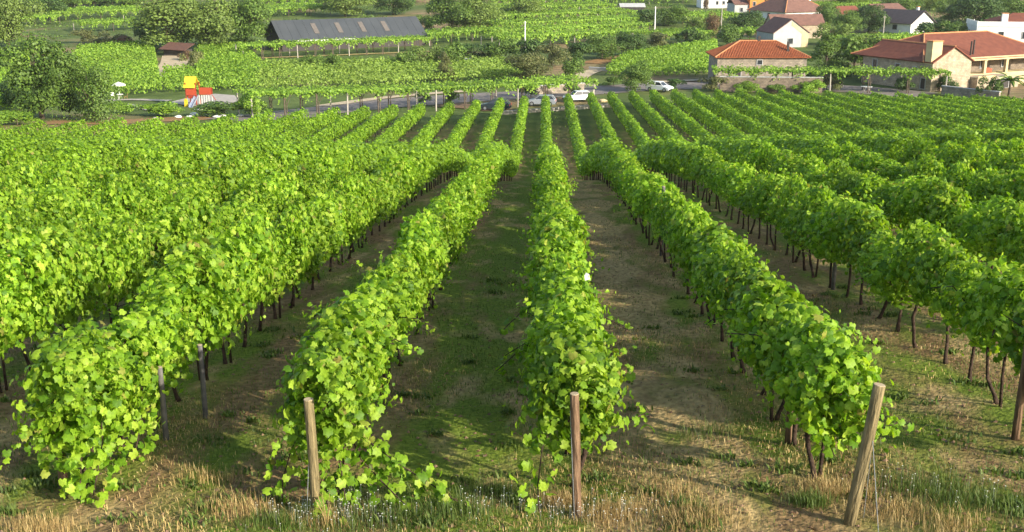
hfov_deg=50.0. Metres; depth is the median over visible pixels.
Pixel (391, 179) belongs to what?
grapevine
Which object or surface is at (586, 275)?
paper scrap
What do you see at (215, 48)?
vine row
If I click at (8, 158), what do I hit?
grapevine
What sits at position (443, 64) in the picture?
conifer
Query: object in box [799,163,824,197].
grapevine
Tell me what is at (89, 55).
vine row
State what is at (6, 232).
grapevine
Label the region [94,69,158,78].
vine row
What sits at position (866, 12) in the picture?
tree
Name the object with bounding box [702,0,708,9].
tree
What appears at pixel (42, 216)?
grapevine
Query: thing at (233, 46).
vine row
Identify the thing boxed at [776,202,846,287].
grapevine
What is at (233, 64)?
vine row
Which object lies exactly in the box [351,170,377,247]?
grapevine
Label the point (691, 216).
grapevine
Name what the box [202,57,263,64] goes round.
vine row
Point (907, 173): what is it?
grapevine
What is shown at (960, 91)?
stone wall
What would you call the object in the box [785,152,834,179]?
grapevine
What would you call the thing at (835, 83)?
bush
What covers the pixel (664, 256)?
grapevine
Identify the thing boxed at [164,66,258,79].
vine row
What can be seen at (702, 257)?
grapevine
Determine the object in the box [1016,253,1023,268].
grapevine
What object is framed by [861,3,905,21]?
house
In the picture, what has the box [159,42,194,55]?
shed
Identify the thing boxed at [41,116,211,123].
dry verge
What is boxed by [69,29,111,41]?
bush
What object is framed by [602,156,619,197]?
grapevine
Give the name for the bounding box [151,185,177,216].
grapevine
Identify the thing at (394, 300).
grapevine
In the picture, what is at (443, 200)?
grapevine
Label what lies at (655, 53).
vine row
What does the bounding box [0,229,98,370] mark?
grapevine
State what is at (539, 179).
grapevine
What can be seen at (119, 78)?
vine row
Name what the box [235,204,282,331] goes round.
grapevine
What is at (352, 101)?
verge path
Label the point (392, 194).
grapevine
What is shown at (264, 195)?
grapevine
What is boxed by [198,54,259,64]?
vine row
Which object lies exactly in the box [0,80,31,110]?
bush
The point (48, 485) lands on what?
weeds
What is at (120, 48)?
vine row
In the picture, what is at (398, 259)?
grapevine
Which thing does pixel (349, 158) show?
grapevine
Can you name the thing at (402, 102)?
road
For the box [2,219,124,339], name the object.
grapevine
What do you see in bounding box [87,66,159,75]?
vine row
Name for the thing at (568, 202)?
grapevine
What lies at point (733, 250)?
grapevine
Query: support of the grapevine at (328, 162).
on the ground at (648, 392)
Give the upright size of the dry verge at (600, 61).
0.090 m
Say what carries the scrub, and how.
on the ground at (648, 392)
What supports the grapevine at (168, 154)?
on the ground at (648, 392)
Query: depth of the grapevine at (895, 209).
28.04 m
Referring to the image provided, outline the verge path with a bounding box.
[317,90,466,105]
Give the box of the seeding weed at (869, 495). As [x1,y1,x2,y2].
[864,473,876,503]
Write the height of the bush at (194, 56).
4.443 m
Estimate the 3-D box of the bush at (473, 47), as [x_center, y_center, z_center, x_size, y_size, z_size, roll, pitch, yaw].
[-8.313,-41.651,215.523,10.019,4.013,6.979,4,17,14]
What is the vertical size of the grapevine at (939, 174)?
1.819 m
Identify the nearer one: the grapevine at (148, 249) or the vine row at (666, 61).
the grapevine at (148, 249)
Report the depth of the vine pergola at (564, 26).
278.21 m
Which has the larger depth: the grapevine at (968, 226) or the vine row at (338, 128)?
the vine row at (338, 128)
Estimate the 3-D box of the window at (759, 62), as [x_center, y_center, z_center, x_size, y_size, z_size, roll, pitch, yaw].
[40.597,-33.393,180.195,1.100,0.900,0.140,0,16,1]
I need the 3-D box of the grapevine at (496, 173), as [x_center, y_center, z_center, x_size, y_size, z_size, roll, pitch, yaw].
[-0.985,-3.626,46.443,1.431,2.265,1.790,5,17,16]
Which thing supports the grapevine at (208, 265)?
on the ground at (648, 392)
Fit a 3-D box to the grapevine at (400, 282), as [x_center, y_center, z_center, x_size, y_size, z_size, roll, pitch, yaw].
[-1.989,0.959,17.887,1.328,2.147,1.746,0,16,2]
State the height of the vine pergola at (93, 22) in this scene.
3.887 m
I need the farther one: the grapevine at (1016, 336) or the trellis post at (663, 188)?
the trellis post at (663, 188)
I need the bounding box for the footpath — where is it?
[109,99,169,100]
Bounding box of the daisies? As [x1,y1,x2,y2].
[245,465,1017,530]
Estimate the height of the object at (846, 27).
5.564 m
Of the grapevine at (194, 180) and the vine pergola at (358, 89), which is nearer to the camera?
the grapevine at (194, 180)
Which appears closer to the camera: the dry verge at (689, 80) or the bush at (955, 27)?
the dry verge at (689, 80)
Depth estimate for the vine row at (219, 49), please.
225.32 m
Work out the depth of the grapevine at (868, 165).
41.13 m
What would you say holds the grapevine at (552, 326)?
on the ground at (648, 392)
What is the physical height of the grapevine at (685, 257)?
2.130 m
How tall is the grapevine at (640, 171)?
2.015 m
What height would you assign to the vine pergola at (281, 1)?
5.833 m
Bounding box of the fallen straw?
[0,251,1023,531]
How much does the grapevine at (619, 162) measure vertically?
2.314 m
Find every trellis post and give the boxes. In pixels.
[51,411,67,491]
[157,366,168,440]
[197,344,207,418]
[303,397,321,517]
[570,392,581,519]
[659,186,664,255]
[784,411,792,443]
[831,262,836,289]
[843,382,885,531]
[1011,347,1023,440]
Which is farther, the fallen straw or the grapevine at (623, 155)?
the grapevine at (623, 155)
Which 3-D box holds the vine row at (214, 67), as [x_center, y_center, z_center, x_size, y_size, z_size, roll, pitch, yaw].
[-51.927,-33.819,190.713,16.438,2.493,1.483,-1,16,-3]
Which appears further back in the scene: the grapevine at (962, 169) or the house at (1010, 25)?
the house at (1010, 25)
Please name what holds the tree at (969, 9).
on the ground at (648, 392)
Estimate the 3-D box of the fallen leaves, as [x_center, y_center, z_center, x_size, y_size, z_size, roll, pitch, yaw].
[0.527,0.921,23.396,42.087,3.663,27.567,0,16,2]
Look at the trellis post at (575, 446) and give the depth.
12.20 m
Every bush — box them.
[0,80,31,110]
[0,109,41,125]
[58,90,87,117]
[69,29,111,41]
[81,33,131,43]
[105,101,138,112]
[116,35,133,42]
[137,101,184,115]
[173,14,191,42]
[177,50,191,59]
[178,50,203,67]
[191,100,272,115]
[234,94,266,113]
[299,54,324,64]
[323,53,340,64]
[395,50,417,63]
[408,44,441,61]
[414,93,432,102]
[416,14,435,29]
[441,41,466,65]
[444,89,459,104]
[458,43,493,57]
[482,38,519,58]
[516,38,547,57]
[516,82,537,96]
[537,43,572,65]
[561,57,584,76]
[562,84,580,92]
[566,41,598,59]
[602,76,623,85]
[636,8,663,22]
[645,32,669,45]
[666,78,686,87]
[676,28,698,41]
[680,15,705,30]
[690,32,715,42]
[697,76,729,89]
[715,23,740,43]
[733,80,759,91]
[766,84,787,93]
[790,79,826,91]
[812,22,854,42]
[823,75,843,89]
[837,33,879,41]
[857,38,875,65]
[894,77,915,90]
[913,22,941,32]
[935,20,969,31]
[936,76,959,87]
[975,75,1004,93]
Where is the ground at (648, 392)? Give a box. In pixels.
[0,0,1023,531]
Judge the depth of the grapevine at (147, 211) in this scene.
31.32 m
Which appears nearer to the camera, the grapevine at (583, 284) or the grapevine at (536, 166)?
the grapevine at (583, 284)
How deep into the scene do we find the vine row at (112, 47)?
229.27 m
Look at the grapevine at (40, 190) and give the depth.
32.55 m
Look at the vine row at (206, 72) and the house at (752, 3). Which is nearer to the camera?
the vine row at (206, 72)
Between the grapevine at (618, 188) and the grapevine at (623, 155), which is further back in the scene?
the grapevine at (623, 155)
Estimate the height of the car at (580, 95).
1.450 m
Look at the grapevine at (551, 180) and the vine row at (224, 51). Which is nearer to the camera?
the grapevine at (551, 180)
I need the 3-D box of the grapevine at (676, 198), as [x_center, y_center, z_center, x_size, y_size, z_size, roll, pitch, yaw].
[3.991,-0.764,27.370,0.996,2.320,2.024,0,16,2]
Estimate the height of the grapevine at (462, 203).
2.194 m
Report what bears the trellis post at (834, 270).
on the ground at (648, 392)
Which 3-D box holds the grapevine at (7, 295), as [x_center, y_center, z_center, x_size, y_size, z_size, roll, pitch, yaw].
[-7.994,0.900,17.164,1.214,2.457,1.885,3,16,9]
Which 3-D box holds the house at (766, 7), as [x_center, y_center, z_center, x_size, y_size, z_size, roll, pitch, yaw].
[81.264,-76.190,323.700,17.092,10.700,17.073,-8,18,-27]
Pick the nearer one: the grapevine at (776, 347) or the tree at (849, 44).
the grapevine at (776, 347)
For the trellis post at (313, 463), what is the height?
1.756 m
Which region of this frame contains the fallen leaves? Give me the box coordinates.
[1,225,1023,531]
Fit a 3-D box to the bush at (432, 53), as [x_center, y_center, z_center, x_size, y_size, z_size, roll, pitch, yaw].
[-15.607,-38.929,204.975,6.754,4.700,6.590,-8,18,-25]
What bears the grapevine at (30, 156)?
on the ground at (648, 392)
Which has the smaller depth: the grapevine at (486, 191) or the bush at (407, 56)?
the grapevine at (486, 191)
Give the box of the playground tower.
[183,76,215,107]
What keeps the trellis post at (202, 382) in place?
on the ground at (648, 392)
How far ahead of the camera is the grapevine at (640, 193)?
31.51 m
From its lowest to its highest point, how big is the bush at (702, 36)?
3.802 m
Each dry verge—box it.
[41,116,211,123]
[261,51,428,57]
[433,103,511,110]
[585,54,624,63]
[664,78,708,81]
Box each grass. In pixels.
[0,461,1018,531]
[4,218,1022,531]
[226,410,1023,531]
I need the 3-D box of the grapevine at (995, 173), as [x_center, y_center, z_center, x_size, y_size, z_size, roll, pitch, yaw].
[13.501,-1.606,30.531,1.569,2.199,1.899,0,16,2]
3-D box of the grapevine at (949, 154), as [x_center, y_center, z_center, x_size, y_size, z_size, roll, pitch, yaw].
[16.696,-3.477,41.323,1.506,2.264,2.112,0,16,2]
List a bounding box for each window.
[756,60,762,64]
[872,58,877,68]
[892,24,897,29]
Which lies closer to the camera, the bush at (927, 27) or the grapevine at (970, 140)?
the grapevine at (970, 140)
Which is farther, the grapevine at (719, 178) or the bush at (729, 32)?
the bush at (729, 32)
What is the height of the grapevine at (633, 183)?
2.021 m
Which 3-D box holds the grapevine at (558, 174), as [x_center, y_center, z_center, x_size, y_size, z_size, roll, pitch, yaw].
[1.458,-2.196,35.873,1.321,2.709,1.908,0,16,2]
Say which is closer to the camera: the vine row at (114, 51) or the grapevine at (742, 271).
the grapevine at (742, 271)
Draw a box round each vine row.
[0,95,24,108]
[0,106,341,162]
[0,107,308,159]
[0,110,274,149]
[0,113,238,140]
[0,118,47,136]
[4,113,199,139]
[7,119,88,138]
[41,117,126,138]
[52,105,370,166]
[70,43,151,52]
[71,77,161,91]
[72,51,154,59]
[73,80,162,94]
[73,116,164,139]
[74,45,154,53]
[74,52,155,63]
[75,43,154,50]
[75,46,154,55]
[76,39,149,48]
[76,74,160,88]
[77,38,148,46]
[77,42,152,49]
[77,46,151,54]
[77,48,155,57]
[79,50,155,60]
[80,55,156,63]
[81,60,157,70]
[83,55,157,66]
[83,58,156,69]
[86,63,157,72]
[86,66,154,74]
[87,61,158,72]
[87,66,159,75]
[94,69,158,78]
[98,71,158,81]
[105,73,160,86]
[120,101,398,169]
[155,69,255,83]
[162,62,259,75]
[163,71,259,84]
[163,75,258,89]
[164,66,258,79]
[165,64,258,72]
[165,76,260,92]
[168,68,258,81]
[189,102,425,175]
[193,62,269,66]
[194,47,250,52]
[196,47,248,53]
[196,65,271,70]
[198,48,250,54]
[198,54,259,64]
[198,54,260,63]
[199,42,238,48]
[199,59,263,66]
[200,61,258,65]
[202,43,241,50]
[202,49,254,56]
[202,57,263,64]
[204,51,255,58]
[205,53,257,60]
[253,55,515,68]
[255,65,514,84]
[256,61,519,81]
[257,57,504,71]
[257,59,515,78]
[259,68,524,88]
[260,60,513,75]
[261,58,509,73]
[261,67,522,87]
[265,54,518,64]
[265,101,454,173]
[342,99,480,179]
[405,97,507,200]
[474,95,528,185]
[524,94,567,174]
[563,93,632,196]
[585,92,703,195]
[604,91,765,174]
[605,61,708,73]
[606,61,708,75]
[608,55,708,71]
[609,58,708,70]
[611,53,708,64]
[613,55,708,66]
[614,48,713,61]
[617,43,716,57]
[617,51,708,60]
[623,47,710,57]
[625,42,717,53]
[626,40,716,53]
[626,43,717,54]
[628,39,717,51]
[628,90,838,158]
[637,37,716,50]
[649,89,909,164]
[669,88,984,159]
[692,88,1023,159]
[712,89,1023,145]
[733,88,1004,136]
[754,88,883,135]
[776,88,916,132]
[800,89,949,132]
[822,90,983,130]
[845,90,1011,130]
[868,91,1023,129]
[893,91,1023,126]
[916,91,1023,121]
[943,93,1023,114]
[970,94,1023,107]
[996,94,1023,100]
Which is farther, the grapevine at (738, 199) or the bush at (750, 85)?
the bush at (750, 85)
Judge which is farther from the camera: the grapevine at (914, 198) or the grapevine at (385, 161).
the grapevine at (385, 161)
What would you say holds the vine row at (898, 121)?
on the ground at (648, 392)
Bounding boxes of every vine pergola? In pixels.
[19,11,61,26]
[49,4,145,18]
[71,16,138,30]
[77,0,146,7]
[232,71,598,114]
[235,34,433,59]
[256,0,429,4]
[262,1,330,15]
[423,24,493,45]
[470,19,652,38]
[472,0,616,10]
[480,13,640,28]
[480,26,646,44]
[483,6,637,19]
[490,0,686,3]
[630,9,740,24]
[630,26,717,41]
[711,63,951,92]
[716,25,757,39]
[812,0,881,7]
[834,31,933,39]
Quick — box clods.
[0,257,1023,531]
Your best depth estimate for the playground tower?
154.34 m
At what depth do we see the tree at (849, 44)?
193.78 m
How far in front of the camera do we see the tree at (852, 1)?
362.65 m
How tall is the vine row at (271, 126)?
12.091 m
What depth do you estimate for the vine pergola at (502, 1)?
379.97 m
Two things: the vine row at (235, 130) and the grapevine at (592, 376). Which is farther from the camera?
the vine row at (235, 130)
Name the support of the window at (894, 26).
in the house at (904, 20)
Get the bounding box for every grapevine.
[0,144,27,170]
[0,159,8,178]
[0,162,40,194]
[0,171,25,218]
[0,192,20,273]
[0,194,39,281]
[0,197,94,247]
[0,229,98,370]
[0,244,54,392]
[0,303,20,355]
[0,314,167,507]
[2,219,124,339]
[12,184,38,213]
[14,152,50,191]
[16,182,106,242]
[18,150,46,179]
[26,184,58,205]
[33,163,84,201]
[35,156,52,168]
[37,143,67,165]
[42,159,77,183]
[56,157,89,200]
[64,309,183,467]
[65,233,132,320]
[74,195,108,242]
[78,163,92,186]
[79,181,106,210]
[79,200,136,238]
[82,148,101,187]
[84,163,126,210]
[90,214,151,326]
[94,153,115,172]
[98,173,151,234]
[101,150,127,174]
[107,260,215,401]
[113,277,210,424]
[115,148,132,170]
[115,163,140,192]
[119,222,160,303]
[122,158,151,191]
[122,187,162,227]
[123,148,161,180]
[133,163,175,230]
[133,219,184,286]
[138,201,209,273]
[138,234,269,380]
[144,151,175,183]
[150,145,182,185]
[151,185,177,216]
[161,185,236,251]
[163,158,193,181]
[168,179,197,196]
[174,151,197,179]
[175,174,217,207]
[179,142,212,184]
[184,170,217,204]
[196,205,236,255]
[202,157,238,206]
[203,172,227,213]
[204,218,287,346]
[205,150,254,201]
[206,241,254,363]
[211,173,281,224]
[215,202,248,238]
[218,196,269,235]
[229,150,261,178]
[232,177,264,222]
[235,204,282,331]
[241,150,264,189]
[250,153,282,179]
[255,166,288,230]
[256,154,282,178]
[256,164,293,237]
[257,230,308,318]
[262,321,470,524]
[269,193,328,307]
[270,290,423,450]
[272,156,282,173]
[280,163,314,205]
[282,201,346,289]
[283,179,304,231]
[285,192,355,280]
[288,171,327,207]
[291,224,348,298]
[296,154,335,200]
[309,270,435,404]
[312,146,337,189]
[312,187,354,271]
[315,166,339,198]
[324,148,351,181]
[326,269,414,424]
[328,179,357,264]
[329,170,373,251]
[331,147,353,190]
[332,134,357,176]
[337,190,372,258]
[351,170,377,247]
[351,259,434,383]
[353,246,432,365]
[364,174,389,241]
[365,173,404,231]
[367,172,414,222]
[367,180,390,235]
[369,152,425,218]
[369,159,409,226]
[392,151,423,210]
[392,211,458,333]
[393,231,455,309]
[394,207,445,319]
[400,249,435,349]
[404,161,425,207]
[406,157,423,204]
[408,154,432,202]
[417,193,480,263]
[418,214,466,299]
[423,189,474,272]
[432,200,473,289]
[436,182,476,249]
[446,172,485,223]
[449,187,479,259]
[451,162,489,231]
[463,159,486,215]
[463,183,490,217]
[464,154,497,188]
[468,149,491,184]
[472,166,502,227]
[473,196,489,228]
[474,146,503,186]
[474,174,498,223]
[486,153,504,185]
[495,297,614,454]
[499,268,632,359]
[502,320,654,514]
[504,286,635,381]
[508,247,605,322]
[512,199,609,275]
[517,197,584,251]
[520,217,581,282]
[521,221,598,293]
[525,161,578,200]
[525,191,579,253]
[525,248,597,317]
[525,269,617,344]
[530,171,572,207]
[530,190,573,212]
[532,155,565,192]
[533,151,568,181]
[533,160,558,173]
[534,162,572,200]
[534,171,574,202]
[535,151,563,177]
[535,182,570,214]
[544,156,575,187]
[545,157,576,197]
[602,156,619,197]
[603,146,646,200]
[607,166,635,212]
[608,151,629,203]
[610,148,634,205]
[612,169,632,216]
[613,158,647,208]
[613,171,684,248]
[614,162,645,220]
[616,167,644,224]
[622,173,644,233]
[623,170,648,224]
[624,185,647,238]
[626,177,670,244]
[640,184,668,250]
[649,188,683,267]
[652,187,685,276]
[657,184,676,261]
[662,192,710,282]
[665,200,711,302]
[665,200,712,293]
[674,219,707,315]
[682,139,709,199]
[685,230,753,341]
[686,153,714,205]
[686,220,753,325]
[694,146,719,202]
[697,158,729,211]
[699,153,726,208]
[699,275,822,421]
[701,233,769,358]
[702,250,778,373]
[705,157,738,216]
[705,267,829,394]
[713,155,738,219]
[717,162,744,223]
[722,177,755,233]
[724,158,759,228]
[725,301,880,445]
[741,174,764,238]
[743,149,766,176]
[745,163,779,244]
[750,161,797,250]
[755,139,778,172]
[757,189,794,254]
[763,149,783,171]
[767,144,796,178]
[768,159,778,176]
[772,147,806,177]
[773,314,921,479]
[774,172,811,262]
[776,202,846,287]
[777,201,815,270]
[784,182,845,277]
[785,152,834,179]
[786,163,803,186]
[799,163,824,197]
[804,168,833,199]
[811,191,894,297]
[817,143,835,166]
[820,146,843,170]
[821,174,845,189]
[824,147,851,186]
[830,167,877,201]
[831,185,899,304]
[833,141,865,163]
[839,151,861,170]
[841,170,893,200]
[841,225,910,318]
[844,146,883,173]
[852,229,937,331]
[854,148,884,176]
[861,185,907,224]
[867,181,909,230]
[868,158,898,183]
[874,174,936,228]
[874,218,966,347]
[875,158,902,184]
[888,162,914,180]
[892,166,947,228]
[893,150,912,165]
[896,130,930,166]
[901,151,933,178]
[907,151,946,180]
[908,144,938,160]
[911,137,938,160]
[915,177,971,237]
[917,233,984,363]
[928,262,1002,383]
[932,170,957,189]
[933,138,964,166]
[933,143,969,174]
[936,199,994,258]
[938,200,1006,268]
[940,159,977,200]
[951,136,991,174]
[960,175,989,209]
[964,139,983,149]
[964,191,1023,267]
[965,165,1004,204]
[968,252,1023,406]
[971,156,990,181]
[976,140,994,153]
[980,145,1006,178]
[980,170,1019,203]
[985,292,1023,377]
[987,137,1023,157]
[987,138,1008,151]
[991,152,1021,183]
[994,204,1023,267]
[995,163,1023,205]
[1002,151,1023,177]
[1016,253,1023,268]
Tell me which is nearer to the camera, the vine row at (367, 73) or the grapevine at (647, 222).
the grapevine at (647, 222)
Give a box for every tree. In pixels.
[0,0,47,44]
[0,31,87,118]
[25,0,68,19]
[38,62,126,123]
[51,0,89,8]
[82,0,117,6]
[116,0,142,6]
[124,0,202,46]
[132,16,160,39]
[167,0,240,47]
[225,0,272,46]
[316,0,376,16]
[373,0,415,14]
[425,0,475,34]
[454,0,507,27]
[501,0,545,18]
[502,51,553,81]
[582,34,625,58]
[613,30,648,52]
[616,60,654,90]
[653,3,690,25]
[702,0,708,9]
[703,11,721,37]
[724,10,765,28]
[806,33,854,77]
[815,2,842,24]
[828,34,883,73]
[829,0,870,7]
[831,10,863,34]
[847,4,890,32]
[881,0,925,9]
[914,0,945,10]
[930,0,959,20]
[944,0,1011,22]
[983,0,1023,12]
[996,72,1023,96]
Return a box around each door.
[919,77,925,89]
[995,78,1008,87]
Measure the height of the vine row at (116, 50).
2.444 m
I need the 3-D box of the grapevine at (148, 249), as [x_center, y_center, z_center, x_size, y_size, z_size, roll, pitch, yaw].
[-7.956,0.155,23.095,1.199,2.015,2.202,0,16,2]
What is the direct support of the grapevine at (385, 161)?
on the ground at (648, 392)
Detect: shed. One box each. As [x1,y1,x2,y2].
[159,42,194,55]
[618,3,645,10]
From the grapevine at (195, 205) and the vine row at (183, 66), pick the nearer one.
the grapevine at (195, 205)
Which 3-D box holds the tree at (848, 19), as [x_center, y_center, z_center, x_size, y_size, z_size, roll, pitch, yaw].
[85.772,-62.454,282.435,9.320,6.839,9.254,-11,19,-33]
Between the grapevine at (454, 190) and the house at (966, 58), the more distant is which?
the house at (966, 58)
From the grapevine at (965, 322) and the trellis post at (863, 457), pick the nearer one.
the trellis post at (863, 457)
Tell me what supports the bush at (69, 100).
on the ground at (648, 392)
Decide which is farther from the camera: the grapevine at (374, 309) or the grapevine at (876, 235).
the grapevine at (876, 235)
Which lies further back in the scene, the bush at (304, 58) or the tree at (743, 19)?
the tree at (743, 19)
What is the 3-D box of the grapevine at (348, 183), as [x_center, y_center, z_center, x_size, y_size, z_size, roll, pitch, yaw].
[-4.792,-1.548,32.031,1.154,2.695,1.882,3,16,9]
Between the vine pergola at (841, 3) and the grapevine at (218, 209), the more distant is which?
the vine pergola at (841, 3)
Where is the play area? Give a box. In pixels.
[172,94,236,105]
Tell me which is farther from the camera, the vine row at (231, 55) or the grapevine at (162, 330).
the vine row at (231, 55)
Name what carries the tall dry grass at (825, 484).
on the ground at (648, 392)
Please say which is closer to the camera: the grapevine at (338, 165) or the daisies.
the daisies
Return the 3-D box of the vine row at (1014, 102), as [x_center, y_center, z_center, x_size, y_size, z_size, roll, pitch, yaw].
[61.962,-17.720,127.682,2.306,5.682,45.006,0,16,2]
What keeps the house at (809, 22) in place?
on the ground at (648, 392)
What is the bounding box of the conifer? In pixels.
[431,51,457,80]
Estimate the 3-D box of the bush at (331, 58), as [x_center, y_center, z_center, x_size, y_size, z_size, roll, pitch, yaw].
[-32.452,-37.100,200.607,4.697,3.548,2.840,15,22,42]
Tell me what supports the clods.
on the ground at (648, 392)
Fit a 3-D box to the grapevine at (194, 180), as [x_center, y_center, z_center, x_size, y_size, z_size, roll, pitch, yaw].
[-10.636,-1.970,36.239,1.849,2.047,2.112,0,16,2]
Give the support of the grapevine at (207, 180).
on the ground at (648, 392)
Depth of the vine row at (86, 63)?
200.16 m
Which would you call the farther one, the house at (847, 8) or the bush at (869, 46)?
the house at (847, 8)
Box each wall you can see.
[491,104,609,114]
[535,82,583,93]
[589,67,625,71]
[719,76,823,92]
[941,85,1000,99]
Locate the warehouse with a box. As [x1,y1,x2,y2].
[264,16,426,51]
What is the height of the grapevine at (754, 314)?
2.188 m
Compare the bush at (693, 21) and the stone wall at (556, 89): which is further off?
the bush at (693, 21)
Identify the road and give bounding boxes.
[206,82,935,121]
[572,67,605,87]
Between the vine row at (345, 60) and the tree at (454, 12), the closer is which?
the vine row at (345, 60)
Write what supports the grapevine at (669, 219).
on the ground at (648, 392)
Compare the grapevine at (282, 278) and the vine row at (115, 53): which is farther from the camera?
the vine row at (115, 53)
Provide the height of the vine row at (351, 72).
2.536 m
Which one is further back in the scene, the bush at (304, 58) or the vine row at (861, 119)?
the bush at (304, 58)
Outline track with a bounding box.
[158,55,188,76]
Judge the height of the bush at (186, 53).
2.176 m
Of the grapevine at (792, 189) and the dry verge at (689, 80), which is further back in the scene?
the dry verge at (689, 80)
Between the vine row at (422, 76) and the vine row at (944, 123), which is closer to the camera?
the vine row at (944, 123)
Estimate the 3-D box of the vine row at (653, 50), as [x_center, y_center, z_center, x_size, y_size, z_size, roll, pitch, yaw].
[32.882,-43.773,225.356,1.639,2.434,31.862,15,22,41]
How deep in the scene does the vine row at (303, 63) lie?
201.89 m
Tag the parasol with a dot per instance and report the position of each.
(118, 84)
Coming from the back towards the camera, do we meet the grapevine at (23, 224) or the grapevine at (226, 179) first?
the grapevine at (226, 179)
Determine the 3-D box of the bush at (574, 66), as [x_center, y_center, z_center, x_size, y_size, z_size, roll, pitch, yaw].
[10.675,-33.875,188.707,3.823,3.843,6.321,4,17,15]
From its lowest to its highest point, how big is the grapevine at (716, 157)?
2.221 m
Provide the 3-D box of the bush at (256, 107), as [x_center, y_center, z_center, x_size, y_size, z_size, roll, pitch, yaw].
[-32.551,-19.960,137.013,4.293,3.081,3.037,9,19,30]
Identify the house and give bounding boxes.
[696,0,727,7]
[705,36,810,83]
[727,0,749,12]
[746,0,820,17]
[747,0,763,12]
[755,17,809,46]
[764,14,824,37]
[835,6,857,17]
[851,30,1023,91]
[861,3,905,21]
[875,6,936,33]
[966,13,1023,41]
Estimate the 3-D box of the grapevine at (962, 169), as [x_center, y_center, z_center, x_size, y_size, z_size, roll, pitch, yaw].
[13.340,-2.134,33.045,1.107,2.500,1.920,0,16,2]
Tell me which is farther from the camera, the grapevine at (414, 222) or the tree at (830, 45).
the tree at (830, 45)
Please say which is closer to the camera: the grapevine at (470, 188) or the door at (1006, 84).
the grapevine at (470, 188)
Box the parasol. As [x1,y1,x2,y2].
[112,82,124,96]
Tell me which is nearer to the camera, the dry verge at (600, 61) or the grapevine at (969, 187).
the grapevine at (969, 187)
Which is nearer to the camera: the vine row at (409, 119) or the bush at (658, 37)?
the vine row at (409, 119)
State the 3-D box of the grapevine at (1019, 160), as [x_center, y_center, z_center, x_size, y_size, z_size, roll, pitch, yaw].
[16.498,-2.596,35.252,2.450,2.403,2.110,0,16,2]
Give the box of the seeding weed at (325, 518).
[314,491,332,527]
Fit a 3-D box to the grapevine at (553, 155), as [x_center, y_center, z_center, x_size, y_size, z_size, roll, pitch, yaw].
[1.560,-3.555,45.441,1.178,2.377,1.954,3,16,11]
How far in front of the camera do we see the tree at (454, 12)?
282.24 m
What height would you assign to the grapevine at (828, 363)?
2.088 m
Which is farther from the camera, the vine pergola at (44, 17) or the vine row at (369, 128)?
the vine pergola at (44, 17)
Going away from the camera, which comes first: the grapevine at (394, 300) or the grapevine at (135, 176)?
the grapevine at (394, 300)
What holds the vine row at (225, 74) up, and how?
on the ground at (648, 392)
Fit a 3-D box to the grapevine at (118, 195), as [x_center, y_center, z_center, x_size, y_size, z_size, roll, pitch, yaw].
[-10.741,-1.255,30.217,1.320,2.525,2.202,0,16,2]
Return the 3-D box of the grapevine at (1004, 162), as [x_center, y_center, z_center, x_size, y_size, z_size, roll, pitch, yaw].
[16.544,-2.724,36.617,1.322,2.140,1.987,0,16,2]
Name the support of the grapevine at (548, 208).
on the ground at (648, 392)
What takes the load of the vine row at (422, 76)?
on the ground at (648, 392)
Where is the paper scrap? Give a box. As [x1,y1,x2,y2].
[584,273,589,280]
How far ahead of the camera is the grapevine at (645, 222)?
34.62 m
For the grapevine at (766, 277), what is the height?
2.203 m
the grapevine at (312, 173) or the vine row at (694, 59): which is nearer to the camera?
the grapevine at (312, 173)
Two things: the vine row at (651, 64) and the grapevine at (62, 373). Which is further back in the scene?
the vine row at (651, 64)
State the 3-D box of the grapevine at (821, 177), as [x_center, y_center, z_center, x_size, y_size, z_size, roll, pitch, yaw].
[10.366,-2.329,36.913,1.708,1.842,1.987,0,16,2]
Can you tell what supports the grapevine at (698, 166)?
on the ground at (648, 392)
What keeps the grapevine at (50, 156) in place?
on the ground at (648, 392)
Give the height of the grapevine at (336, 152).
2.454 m
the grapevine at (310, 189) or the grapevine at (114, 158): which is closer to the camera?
the grapevine at (310, 189)
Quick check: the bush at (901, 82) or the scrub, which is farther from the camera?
the scrub
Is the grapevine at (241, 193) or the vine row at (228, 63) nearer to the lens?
the grapevine at (241, 193)
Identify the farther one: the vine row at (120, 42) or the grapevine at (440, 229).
the vine row at (120, 42)
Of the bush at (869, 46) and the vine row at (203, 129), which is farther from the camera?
the bush at (869, 46)
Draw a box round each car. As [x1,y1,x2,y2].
[480,98,511,110]
[529,94,556,105]
[562,90,589,100]
[645,81,673,91]
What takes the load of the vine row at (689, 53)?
on the ground at (648, 392)
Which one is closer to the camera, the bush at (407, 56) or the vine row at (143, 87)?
the vine row at (143, 87)
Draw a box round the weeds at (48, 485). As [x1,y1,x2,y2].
[0,277,1023,531]
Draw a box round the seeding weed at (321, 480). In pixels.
[300,460,327,499]
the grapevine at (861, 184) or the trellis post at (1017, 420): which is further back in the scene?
the grapevine at (861, 184)
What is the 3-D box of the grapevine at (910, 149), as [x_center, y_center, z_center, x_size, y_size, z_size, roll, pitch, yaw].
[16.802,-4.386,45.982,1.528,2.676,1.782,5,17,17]
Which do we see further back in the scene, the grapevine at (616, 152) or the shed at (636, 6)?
the shed at (636, 6)
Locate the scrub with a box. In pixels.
[1,0,983,53]
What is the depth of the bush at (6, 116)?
121.52 m
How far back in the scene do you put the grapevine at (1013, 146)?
43.25 m
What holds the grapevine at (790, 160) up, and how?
on the ground at (648, 392)

